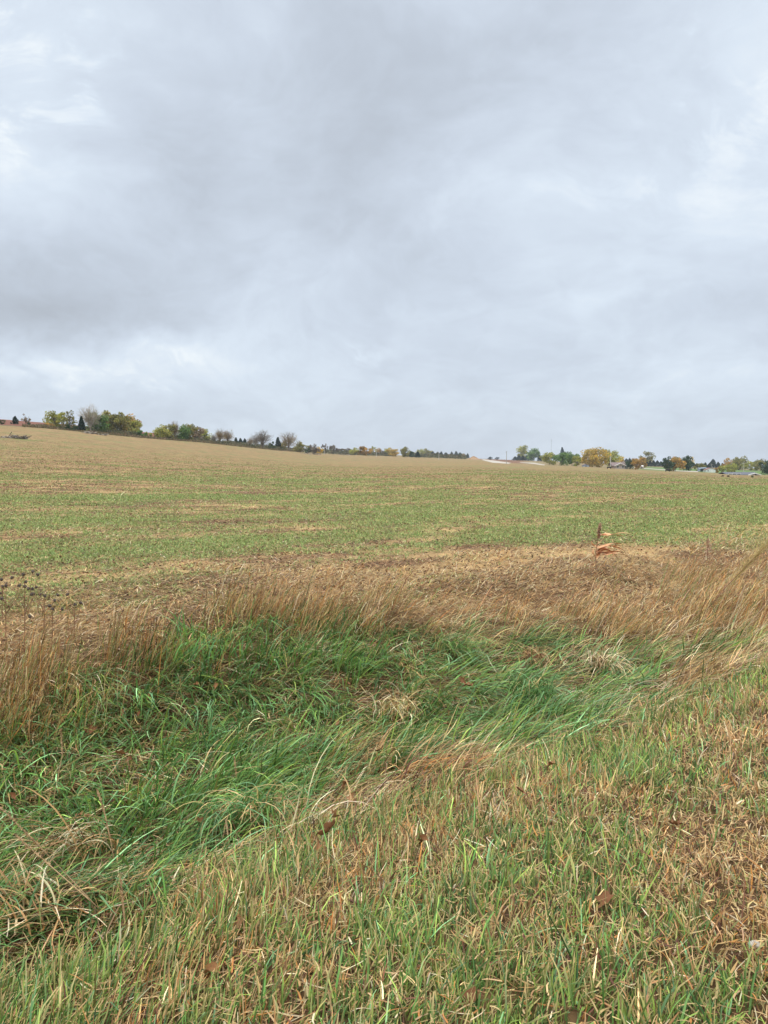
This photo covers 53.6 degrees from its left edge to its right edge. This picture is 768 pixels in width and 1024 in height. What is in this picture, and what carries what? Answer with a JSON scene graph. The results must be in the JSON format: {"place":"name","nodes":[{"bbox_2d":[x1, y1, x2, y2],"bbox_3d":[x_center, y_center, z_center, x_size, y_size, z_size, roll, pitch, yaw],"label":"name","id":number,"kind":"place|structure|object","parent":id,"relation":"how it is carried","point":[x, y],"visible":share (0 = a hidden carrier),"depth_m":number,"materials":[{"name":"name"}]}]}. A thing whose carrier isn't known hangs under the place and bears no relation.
{"place":"outdoors","nodes":[
{"label":"outdoors","id":0,"kind":"place"},
{"bbox_2d":[0,419,767,1023],"bbox_3d":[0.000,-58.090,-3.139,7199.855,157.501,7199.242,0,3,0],"label":"ground","id":1,"kind":"structure","parent":0,"point":[58,439],"depth_m":11.12,"materials":[{"name":"plant"}]},
{"bbox_2d":[0,576,13,620],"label":"coneflower weed","id":2,"kind":"object","parent":1,"relation":"on","point":[11,577],"visible":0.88,"depth_m":8.01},
{"bbox_2d":[0,580,27,643],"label":"coneflower weed","id":3,"kind":"object","parent":1,"relation":"on","point":[18,585],"visible":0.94,"depth_m":7.24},
{"bbox_2d":[10,416,18,423],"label":"cedar tree","id":4,"kind":"object","parent":1,"relation":"on","point":[15,420],"visible":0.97,"depth_m":356.52,"materials":[{"name":"green plant"}]},
{"bbox_2d":[1,432,29,438],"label":"brush pile","id":5,"kind":"object","parent":1,"relation":"on","point":[18,437],"visible":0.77,"depth_m":188.99,"materials":[{"name":"brown plant"}]},
{"bbox_2d":[0,570,39,646],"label":"coneflower weed","id":6,"kind":"object","parent":1,"relation":"on","point":[24,585],"visible":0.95,"depth_m":7.08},
{"bbox_2d":[0,850,63,934],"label":"grass tussock","id":7,"kind":"object","parent":1,"relation":"on","point":[43,880],"depth_m":3.81,"materials":[{"name":"plant"}]},
{"bbox_2d":[31,586,55,633],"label":"coneflower weed","id":8,"kind":"object","parent":1,"relation":"on","point":[40,594],"visible":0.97,"depth_m":7.54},
{"bbox_2d":[28,592,63,659],"bbox_3d":[-3.162,1.063,7.077,0.283,0.633,0.248,0,3,0],"label":"coneflower weed","id":9,"kind":"object","parent":1,"relation":"on","point":[49,606],"visible":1,"depth_m":7.07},
{"bbox_2d":[0,806,99,910],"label":"seed stalk","id":10,"kind":"object","parent":1,"relation":"on","point":[12,818],"visible":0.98,"depth_m":3.76,"materials":[{"name":"plant"}]},
{"bbox_2d":[42,410,66,426],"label":"leafy tree","id":11,"kind":"object","parent":1,"relation":"on","point":[55,419],"visible":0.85,"depth_m":331.17,"materials":[{"name":"green plant"}]},
{"bbox_2d":[52,729,63,819],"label":"seed stalk","id":12,"kind":"object","parent":1,"relation":"on","point":[61,739],"visible":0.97,"depth_m":4.98,"materials":[{"name":"plant"}]},
{"bbox_2d":[0,784,122,881],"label":"grass tussock","id":13,"kind":"object","parent":1,"relation":"on","point":[74,847],"depth_m":4.26,"materials":[{"name":"plant"}]},
{"bbox_2d":[14,834,108,917],"bbox_3d":[-1.588,1.793,3.735,0.489,0.420,0.025,0,3,6],"label":"seed stalk","id":14,"kind":"object","parent":1,"relation":"on","point":[30,847],"visible":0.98,"depth_m":3.74,"materials":[{"name":"plant"}]},
{"bbox_2d":[56,593,81,638],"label":"coneflower weed","id":15,"kind":"object","parent":1,"relation":"on","point":[67,594],"visible":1,"depth_m":7.59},
{"bbox_2d":[61,410,77,425],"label":"sparse tree","id":16,"kind":"object","parent":1,"relation":"on","point":[71,419],"visible":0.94,"depth_m":323.58,"materials":[{"name":"green plant"}]},
{"bbox_2d":[65,424,78,429],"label":"shrub","id":17,"kind":"object","parent":1,"relation":"on","point":[69,427],"visible":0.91,"depth_m":315.09,"materials":[{"name":"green plant"}]},
{"bbox_2d":[76,416,85,429],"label":"cedar tree","id":18,"kind":"object","parent":1,"relation":"on","point":[81,424],"visible":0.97,"depth_m":323.31,"materials":[{"name":"green plant"}]},
{"bbox_2d":[77,403,105,429],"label":"bare tree","id":19,"kind":"object","parent":1,"relation":"on","point":[88,418],"visible":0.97,"depth_m":332.32,"materials":[{"name":"grey plant"}]},
{"bbox_2d":[86,412,109,431],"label":"leafy tree","id":20,"kind":"object","parent":1,"relation":"on","point":[102,423],"visible":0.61,"depth_m":338.35,"materials":[{"name":"green plant"}]},
{"bbox_2d":[96,789,115,871],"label":"seed stalk","id":21,"kind":"object","parent":1,"relation":"on","point":[100,800],"visible":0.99,"depth_m":4.34,"materials":[{"name":"plant"}]},
{"bbox_2d":[98,410,120,430],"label":"leafy tree","id":22,"kind":"object","parent":1,"relation":"on","point":[114,419],"visible":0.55,"depth_m":359.60,"materials":[{"name":"green plant"}]},
{"bbox_2d":[111,412,133,431],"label":"leafy tree","id":23,"kind":"object","parent":1,"relation":"on","point":[125,421],"visible":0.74,"depth_m":366.73,"materials":[{"name":"green plant"}]},
{"bbox_2d":[119,879,126,930],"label":"seed stalk","id":24,"kind":"object","parent":1,"relation":"on","point":[122,896],"visible":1,"depth_m":3.64,"materials":[{"name":"plant"}]},
{"bbox_2d":[123,413,141,431],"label":"leafy tree","id":25,"kind":"object","parent":1,"relation":"on","point":[133,418],"visible":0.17,"depth_m":390.05,"materials":[{"name":"green plant"}]},
{"bbox_2d":[128,419,142,434],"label":"leafy tree","id":26,"kind":"object","parent":1,"relation":"on","point":[137,424],"visible":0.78,"depth_m":386.15,"materials":[{"name":"green plant"}]},
{"bbox_2d":[152,424,171,436],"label":"leafy tree","id":27,"kind":"object","parent":1,"relation":"on","point":[159,432],"visible":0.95,"depth_m":376.19,"materials":[{"name":"green plant"}]},
{"bbox_2d":[22,424,303,451],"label":"fence line scrub","id":28,"kind":"object","parent":1,"relation":"on","point":[98,432],"visible":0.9,"depth_m":347.08,"materials":[{"name":"brown plant"}]},
{"bbox_2d":[163,424,175,438],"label":"leafy tree","id":29,"kind":"object","parent":1,"relation":"on","point":[170,427],"visible":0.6,"depth_m":394.24,"materials":[{"name":"green plant"}]},
{"bbox_2d":[171,422,178,438],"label":"bare tree","id":30,"kind":"object","parent":1,"relation":"on","point":[176,431],"visible":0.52,"depth_m":404.45,"materials":[{"name":"grey plant"}]},
{"bbox_2d":[176,424,191,438],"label":"leafy tree","id":31,"kind":"object","parent":1,"relation":"on","point":[185,433],"visible":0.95,"depth_m":408.46,"materials":[{"name":"green plant"}]},
{"bbox_2d":[181,423,197,439],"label":"leafy tree","id":32,"kind":"object","parent":1,"relation":"on","point":[192,428],"visible":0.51,"depth_m":417.65,"materials":[{"name":"green plant"}]},
{"bbox_2d":[192,426,205,438],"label":"leafy tree","id":33,"kind":"object","parent":1,"relation":"on","point":[201,431],"visible":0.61,"depth_m":451.92,"materials":[{"name":"brown plant"}]},
{"bbox_2d":[198,429,212,439],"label":"leafy tree","id":34,"kind":"object","parent":1,"relation":"on","point":[204,435],"visible":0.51,"depth_m":469.77,"materials":[{"name":"green plant"}]},
{"bbox_2d":[213,430,227,440],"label":"bare tree","id":35,"kind":"object","parent":1,"relation":"on","point":[220,435],"visible":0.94,"depth_m":484.46,"materials":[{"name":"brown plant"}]},
{"bbox_2d":[223,429,235,444],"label":"bare tree","id":36,"kind":"object","parent":1,"relation":"on","point":[229,436],"visible":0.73,"depth_m":493.78,"materials":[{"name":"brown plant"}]},
{"bbox_2d":[162,766,327,882],"bbox_3d":[-0.755,1.814,4.498,1.055,0.534,0.987,-1,4,-12],"label":"grass tussock","id":37,"kind":"object","parent":1,"relation":"on","point":[253,809],"depth_m":4.52,"materials":[{"name":"plant"}]},
{"bbox_2d":[58,424,466,458],"bbox_3d":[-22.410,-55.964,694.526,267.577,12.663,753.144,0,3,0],"label":"hedgerow undergrowth","id":38,"kind":"object","parent":1,"relation":"on","point":[450,456],"visible":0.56,"depth_m":551.97,"materials":[{"name":"green plant"}]},
{"bbox_2d":[252,431,273,447],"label":"bare tree","id":39,"kind":"object","parent":1,"relation":"on","point":[263,439],"visible":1,"depth_m":490.08,"materials":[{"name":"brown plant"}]},
{"bbox_2d":[275,437,280,449],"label":"cedar tree","id":40,"kind":"object","parent":1,"relation":"on","point":[278,443],"visible":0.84,"depth_m":556.94,"materials":[{"name":"green plant"}]},
{"bbox_2d":[280,432,299,449],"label":"bare tree","id":41,"kind":"object","parent":1,"relation":"on","point":[288,440],"visible":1,"depth_m":559.14,"materials":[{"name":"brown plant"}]},
{"bbox_2d":[293,442,308,451],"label":"leafy tree","id":42,"kind":"object","parent":1,"relation":"on","point":[299,447],"visible":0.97,"depth_m":573.51,"materials":[{"name":"green plant"}]},
{"bbox_2d":[306,444,320,453],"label":"leafy tree","id":43,"kind":"object","parent":1,"relation":"on","point":[314,449],"visible":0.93,"depth_m":615.25,"materials":[{"name":"brown plant"}]},
{"bbox_2d":[326,445,337,453],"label":"leafy tree","id":44,"kind":"object","parent":1,"relation":"on","point":[334,448],"visible":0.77,"depth_m":808.70,"materials":[{"name":"grey plant"}]},
{"bbox_2d":[349,448,358,454],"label":"leafy tree","id":45,"kind":"object","parent":1,"relation":"on","point":[353,451],"visible":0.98,"depth_m":816.59,"materials":[{"name":"green plant"}]},
{"bbox_2d":[356,446,373,455],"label":"leafy tree","id":46,"kind":"object","parent":1,"relation":"on","point":[363,450],"visible":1,"depth_m":814.26,"materials":[{"name":"brown plant"}]},
{"bbox_2d":[0,647,767,1023],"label":"mown grass","id":47,"kind":"structure","parent":1,"relation":"on","point":[62,971],"depth_m":3.11,"materials":[{"name":"plant"}]},
{"bbox_2d":[202,962,220,981],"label":"fallen leaf","id":48,"kind":"object","parent":47,"relation":"on","point":[208,967],"visible":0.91,"depth_m":2.74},
{"bbox_2d":[235,914,250,927],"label":"fallen leaf","id":49,"kind":"object","parent":47,"relation":"on","point":[239,918],"visible":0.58,"depth_m":3.11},
{"bbox_2d":[316,837,325,851],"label":"fallen leaf","id":50,"kind":"object","parent":47,"relation":"on","point":[317,846],"visible":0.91,"depth_m":3.63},
{"bbox_2d":[317,819,334,836],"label":"fallen leaf","id":51,"kind":"object","parent":47,"relation":"on","point":[328,826],"visible":0.96,"depth_m":3.89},
{"bbox_2d":[332,809,342,816],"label":"fallen leaf","id":52,"kind":"object","parent":47,"relation":"on","point":[334,812],"visible":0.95,"depth_m":4.20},
{"bbox_2d":[418,834,428,843],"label":"fallen leaf","id":53,"kind":"object","parent":47,"relation":"on","point":[423,836],"visible":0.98,"depth_m":3.55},
{"bbox_2d":[461,985,483,1007],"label":"fallen leaf","id":54,"kind":"object","parent":47,"relation":"on","point":[468,991],"visible":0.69,"depth_m":2.48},
{"bbox_2d":[595,890,613,907],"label":"fallen leaf","id":55,"kind":"object","parent":47,"relation":"on","point":[609,896],"visible":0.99,"depth_m":3.02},
{"bbox_2d":[668,820,681,824],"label":"fallen leaf","id":56,"kind":"object","parent":47,"relation":"on","point":[673,822],"visible":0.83,"depth_m":3.71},
{"bbox_2d":[0,587,767,977],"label":"long grass","id":57,"kind":"structure","parent":1,"relation":"on","point":[226,751],"depth_m":6.06,"materials":[{"name":"plant"}]},
{"bbox_2d":[7,792,15,799],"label":"fallen leaf","id":58,"kind":"object","parent":57,"relation":"on","point":[13,795],"visible":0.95,"depth_m":4.98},
{"bbox_2d":[75,811,92,817],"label":"fallen leaf","id":59,"kind":"object","parent":57,"relation":"on","point":[85,815],"visible":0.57,"depth_m":4.74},
{"bbox_2d":[84,724,97,736],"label":"fallen leaf","id":60,"kind":"object","parent":57,"relation":"on","point":[91,727],"visible":0.96,"depth_m":5.92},
{"bbox_2d":[346,792,354,802],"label":"fallen leaf","id":61,"kind":"object","parent":57,"relation":"on","point":[352,797],"visible":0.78,"depth_m":4.59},
{"bbox_2d":[0,439,767,656],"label":"field sprouts","id":62,"kind":"object","parent":1,"relation":"on","point":[721,488],"visible":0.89,"depth_m":22.68,"materials":[{"name":"green plant"}]},
{"bbox_2d":[0,538,767,984],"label":"dead thatch","id":63,"kind":"object","parent":1,"relation":"on","point":[144,868],"visible":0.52,"depth_m":6.85,"materials":[{"name":"brown plant"}]},
{"bbox_2d":[0,552,767,759],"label":"tall dry grass","id":64,"kind":"structure","parent":1,"relation":"on","point":[689,577],"depth_m":8.77,"materials":[{"name":"plant"}]},
{"bbox_2d":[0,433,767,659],"bbox_3d":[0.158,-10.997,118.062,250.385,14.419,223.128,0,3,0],"label":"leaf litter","id":65,"kind":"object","parent":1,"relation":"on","point":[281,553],"visible":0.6,"depth_m":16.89,"materials":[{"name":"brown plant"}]},
{"bbox_2d":[0,440,767,660],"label":"crop stubble","id":66,"kind":"object","parent":1,"relation":"on","point":[325,548],"visible":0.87,"depth_m":14.43,"materials":[{"name":"plant"}]},
{"bbox_2d":[0,520,767,666],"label":"flattened straw","id":67,"kind":"object","parent":1,"relation":"on","point":[551,564],"visible":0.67,"depth_m":11.90,"materials":[{"name":"beige plant"}]},
{"bbox_2d":[1,650,767,1023],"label":"grass clippings","id":68,"kind":"object","parent":1,"relation":"on","point":[539,986],"depth_m":3.03,"materials":[{"name":"plant"}]},
{"bbox_2d":[385,448,398,455],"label":"leafy tree","id":69,"kind":"object","parent":1,"relation":"on","point":[392,452],"visible":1,"depth_m":898.93,"materials":[{"name":"yellow plant"}]},
{"bbox_2d":[347,680,444,730],"bbox_3d":[0.093,1.757,6.875,0.905,0.516,0.840,0,3,0],"label":"grass tussock","id":70,"kind":"object","parent":1,"relation":"on","point":[403,706],"depth_m":6.88,"materials":[{"name":"plant"}]},
{"bbox_2d":[400,447,409,456],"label":"leafy tree","id":71,"kind":"object","parent":1,"relation":"on","point":[403,451],"visible":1,"depth_m":844.12,"materials":[{"name":"green plant"}]},
{"bbox_2d":[395,724,514,786],"bbox_3d":[0.560,1.770,5.282,0.865,0.506,0.854,2,4,33],"label":"grass tussock","id":72,"kind":"object","parent":1,"relation":"on","point":[436,759],"depth_m":5.25,"materials":[{"name":"plant"}]},
{"bbox_2d":[420,614,503,669],"bbox_3d":[0.899,1.461,8.439,1.150,0.635,1.024,0,3,0],"label":"grass tussock","id":73,"kind":"object","parent":1,"relation":"on","point":[443,645],"depth_m":8.46,"materials":[{"name":"plant"}]},
{"bbox_2d":[516,445,529,460],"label":"leafy tree","id":74,"kind":"object","parent":1,"relation":"on","point":[521,450],"visible":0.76,"depth_m":1337.10,"materials":[{"name":"green plant"}]},
{"bbox_2d":[482,660,578,721],"bbox_3d":[1.397,1.760,7.095,1.082,0.699,0.860,0,3,0],"label":"grass tussock","id":75,"kind":"object","parent":1,"relation":"on","point":[530,686],"depth_m":7.15,"materials":[{"name":"plant"}]},
{"bbox_2d":[526,448,539,460],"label":"leafy tree","id":76,"kind":"object","parent":1,"relation":"on","point":[532,454],"visible":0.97,"depth_m":1278.66,"materials":[{"name":"green plant"}]},
{"bbox_2d":[511,641,559,674],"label":"grass tussock","id":77,"kind":"object","parent":1,"relation":"on","point":[526,652],"depth_m":8.64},
{"bbox_2d":[539,452,556,464],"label":"leafy tree","id":78,"kind":"object","parent":1,"relation":"on","point":[547,457],"visible":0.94,"depth_m":693.52,"materials":[{"name":"green plant"}]},
{"bbox_2d":[552,451,571,465],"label":"leafy tree","id":79,"kind":"object","parent":1,"relation":"on","point":[560,456],"visible":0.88,"depth_m":635.33,"materials":[{"name":"green plant"}]},
{"bbox_2d":[565,453,579,465],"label":"leafy tree","id":80,"kind":"object","parent":1,"relation":"on","point":[568,457],"visible":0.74,"depth_m":610.53,"materials":[{"name":"green plant"}]},
{"bbox_2d":[572,456,581,465],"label":"leafy tree","id":81,"kind":"object","parent":1,"relation":"on","point":[576,460],"visible":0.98,"depth_m":567.83,"materials":[{"name":"green plant"}]},
{"bbox_2d":[580,448,600,466],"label":"leafy tree","id":82,"kind":"object","parent":1,"relation":"on","point":[591,458],"visible":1,"depth_m":596.10,"materials":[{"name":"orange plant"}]},
{"bbox_2d":[587,446,611,466],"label":"leafy tree","id":83,"kind":"object","parent":1,"relation":"on","point":[602,452],"visible":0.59,"depth_m":604.63,"materials":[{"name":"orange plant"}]},
{"bbox_2d":[572,640,648,680],"bbox_3d":[2.505,1.634,8.381,0.899,0.441,0.778,0,3,0],"label":"grass tussock","id":84,"kind":"object","parent":1,"relation":"on","point":[598,659],"depth_m":8.41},
{"bbox_2d":[591,522,629,569],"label":"sorghum stalk","id":85,"kind":"object","parent":1,"relation":"on","point":[602,549],"visible":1,"depth_m":13.14,"materials":[{"name":"orange plant"}]},
{"bbox_2d":[605,449,622,466],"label":"leafy tree","id":86,"kind":"object","parent":1,"relation":"on","point":[614,456],"visible":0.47,"depth_m":657.11,"materials":[{"name":"green plant"}]},
{"bbox_2d":[624,461,634,468],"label":"leafy tree","id":87,"kind":"object","parent":1,"relation":"on","point":[628,464],"visible":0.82,"depth_m":557.54,"materials":[{"name":"green plant"}]},
{"bbox_2d":[631,459,641,469],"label":"leafy tree","id":88,"kind":"object","parent":1,"relation":"on","point":[635,462],"visible":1,"depth_m":547.97,"materials":[{"name":"orange plant"}]},
{"bbox_2d":[638,457,647,467],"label":"leafy tree","id":89,"kind":"object","parent":1,"relation":"on","point":[643,460],"visible":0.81,"depth_m":706.00,"materials":[{"name":"orange plant"}]},
{"bbox_2d":[640,451,655,462],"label":"leafy tree","id":90,"kind":"object","parent":1,"relation":"on","point":[649,458],"visible":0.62,"depth_m":1064.56,"materials":[{"name":"green plant"}]},
{"bbox_2d":[660,456,674,470],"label":"leafy tree","id":91,"kind":"object","parent":1,"relation":"on","point":[669,463],"visible":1,"depth_m":531.95,"materials":[{"name":"green plant"}]},
{"bbox_2d":[665,456,686,470],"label":"leafy tree","id":92,"kind":"object","parent":1,"relation":"on","point":[675,460],"visible":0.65,"depth_m":544.40,"materials":[{"name":"orange plant"}]},
{"bbox_2d":[675,455,693,470],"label":"leafy tree","id":93,"kind":"object","parent":1,"relation":"on","point":[689,464],"visible":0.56,"depth_m":591.18,"materials":[{"name":"green plant"}]},
{"bbox_2d":[693,463,706,470],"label":"leafy tree","id":94,"kind":"object","parent":1,"relation":"on","point":[698,465],"visible":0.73,"depth_m":595.42,"materials":[{"name":"green plant"}]},
{"bbox_2d":[705,537,711,561],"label":"weed stalk","id":95,"kind":"object","parent":1,"relation":"on","point":[707,546],"visible":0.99,"depth_m":14.92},
{"bbox_2d":[703,468,715,472],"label":"white shed","id":96,"kind":"structure","parent":1,"relation":"on","point":[709,470],"depth_m":537.63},
{"bbox_2d":[719,463,738,471],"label":"leafy tree","id":97,"kind":"object","parent":1,"relation":"on","point":[732,468],"visible":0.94,"depth_m":556.11,"materials":[{"name":"green plant"}]},
{"bbox_2d":[722,458,736,469],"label":"leafy tree","id":98,"kind":"object","parent":1,"relation":"on","point":[728,462],"visible":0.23,"depth_m":815.28,"materials":[{"name":"orange plant"}]},
{"bbox_2d":[695,520,767,623],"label":"plume grass","id":99,"kind":"object","parent":1,"relation":"on","point":[745,567],"depth_m":11.13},
{"bbox_2d":[728,455,750,469],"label":"leafy tree","id":100,"kind":"object","parent":1,"relation":"on","point":[738,461],"visible":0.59,"depth_m":792.00,"materials":[{"name":"green plant"}]},
{"bbox_2d":[719,472,760,475],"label":"long house","id":101,"kind":"structure","parent":1,"relation":"on","point":[741,473],"depth_m":329.02,"materials":[{"name":"grey"}]},
{"bbox_2d":[740,461,759,469],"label":"leafy tree","id":102,"kind":"object","parent":1,"relation":"on","point":[746,465],"visible":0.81,"depth_m":771.72,"materials":[{"name":"green plant"}]},
{"bbox_2d":[748,940,759,948],"bbox_3d":[1.294,1.511,2.657,0.042,0.023,0.033,0,3,0],"label":"stone","id":103,"kind":"object","parent":1,"relation":"on","point":[757,945],"visible":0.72,"depth_m":2.65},
{"bbox_2d":[752,459,765,470],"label":"leafy tree","id":104,"kind":"object","parent":1,"relation":"on","point":[756,465],"visible":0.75,"depth_m":745.80,"materials":[{"name":"green plant"}]},
{"bbox_2d":[758,460,767,474],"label":"leafy tree","id":105,"kind":"object","parent":1,"relation":"on","point":[765,467],"visible":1,"depth_m":506.87,"materials":[{"name":"green plant"}]},
{"bbox_2d":[0,0,767,468],"label":"sky","id":106,"kind":"structure","parent":0,"point":[481,229],"materials":[{"name":"grey"}]},
{"bbox_2d":[483,459,508,463],"bbox_3d":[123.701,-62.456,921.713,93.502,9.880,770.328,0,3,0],"label":"gravel road","id":107,"kind":"structure","parent":0,"point":[492,461],"depth_m":746.00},
{"bbox_2d":[607,461,627,468],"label":"brick house","id":108,"kind":"structure","parent":0,"point":[618,465],"depth_m":558.29,"materials":[{"name":"brown"}]},
{"bbox_2d":[629,467,697,471],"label":"driveway","id":109,"kind":"structure","parent":0,"point":[674,470],"depth_m":611.41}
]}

